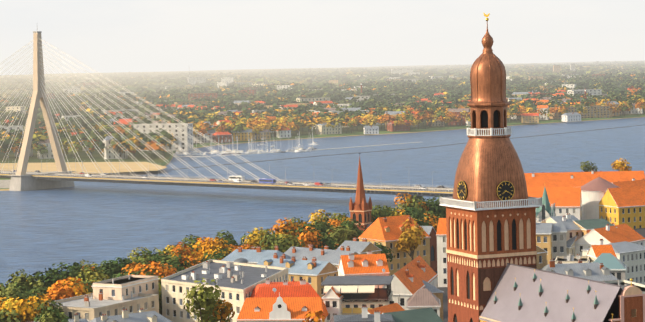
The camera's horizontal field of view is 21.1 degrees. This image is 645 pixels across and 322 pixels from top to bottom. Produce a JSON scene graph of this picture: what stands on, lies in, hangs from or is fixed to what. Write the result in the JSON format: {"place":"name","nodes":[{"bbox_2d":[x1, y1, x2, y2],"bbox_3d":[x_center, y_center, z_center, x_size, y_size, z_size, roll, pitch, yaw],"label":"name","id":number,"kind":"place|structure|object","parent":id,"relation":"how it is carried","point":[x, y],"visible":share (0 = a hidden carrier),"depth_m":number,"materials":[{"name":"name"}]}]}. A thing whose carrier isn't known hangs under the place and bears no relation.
{"place":"outdoors","nodes":[
{"label":"outdoors","id":0,"kind":"place"},
{"bbox_2d":[0,158,631,321],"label":"town trees","id":1,"kind":"object","parent":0,"point":[21,300],"depth_m":541.08,"materials":[{"name":"green plant"}]},
{"bbox_2d":[0,117,644,287],"bbox_3d":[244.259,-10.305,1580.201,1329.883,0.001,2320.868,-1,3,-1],"label":"river water","id":2,"kind":"structure","parent":0,"point":[98,223],"depth_m":1181.13,"materials":[{"name":"blue liquid"}]},
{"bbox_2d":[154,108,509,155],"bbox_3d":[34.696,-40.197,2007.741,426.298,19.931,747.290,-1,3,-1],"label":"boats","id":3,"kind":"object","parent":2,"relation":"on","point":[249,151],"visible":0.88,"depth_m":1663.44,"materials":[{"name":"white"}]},
{"bbox_2d":[0,60,644,158],"bbox_3d":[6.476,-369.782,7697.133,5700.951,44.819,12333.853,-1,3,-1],"label":"trees","id":4,"kind":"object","parent":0,"point":[410,93],"depth_m":3060.46,"materials":[{"name":"green plant"}]},
{"bbox_2d":[0,60,644,321],"bbox_3d":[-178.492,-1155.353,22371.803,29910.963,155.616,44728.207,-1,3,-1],"label":"ground","id":5,"kind":"structure","parent":0,"point":[96,156],"depth_m":1977.06,"materials":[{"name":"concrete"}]},
{"bbox_2d":[0,30,453,207],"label":"cable-stayed bridge","id":6,"kind":"structure","parent":5,"relation":"on","point":[22,178],"depth_m":1203.04,"materials":[{"name":"concrete"}]},
{"bbox_2d":[13,170,443,189],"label":"vehicles","id":7,"kind":"object","parent":6,"relation":"on","point":[261,180],"visible":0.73,"depth_m":1083.48,"materials":[{"name":"paint"}]},
{"bbox_2d":[0,125,640,187],"bbox_3d":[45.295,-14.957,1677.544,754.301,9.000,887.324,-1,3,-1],"label":"riverbank","id":8,"kind":"structure","parent":5,"relation":"on","point":[90,167],"depth_m":1455.17,"materials":[{"name":"concrete"}]},
{"bbox_2d":[0,63,642,158],"bbox_3d":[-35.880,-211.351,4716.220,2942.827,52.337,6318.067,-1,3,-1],"label":"distant buildings","id":9,"kind":"structure","parent":5,"relation":"on","point":[572,115],"depth_m":2219.69,"materials":[{"name":"white concrete"}]},
{"bbox_2d":[28,213,644,321],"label":"buildings","id":10,"kind":"structure","parent":5,"relation":"on","point":[362,279],"depth_m":468.75,"materials":[{"name":"grey paint"}]},
{"bbox_2d":[349,152,436,270],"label":"church","id":11,"kind":"structure","parent":5,"relation":"on","point":[360,209],"depth_m":651.39,"materials":[{"name":"orange brick"}]},
{"bbox_2d":[524,170,644,228],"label":"castle","id":12,"kind":"structure","parent":5,"relation":"on","point":[616,197],"depth_m":789.78,"materials":[{"name":"orange tile"}]},
{"bbox_2d":[0,0,644,74],"label":"sky","id":13,"kind":"structure","parent":0,"point":[106,36],"materials":[{"name":"white"}]},
{"bbox_2d":[439,12,644,321],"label":"cathedral","id":14,"kind":"structure","parent":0,"point":[494,274],"depth_m":336.98,"materials":[{"name":"orange brick"}]},
{"bbox_2d":[536,187,555,222],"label":"church spire","id":15,"kind":"structure","parent":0,"point":[545,210],"depth_m":688.31,"materials":[{"name":"green metal"}]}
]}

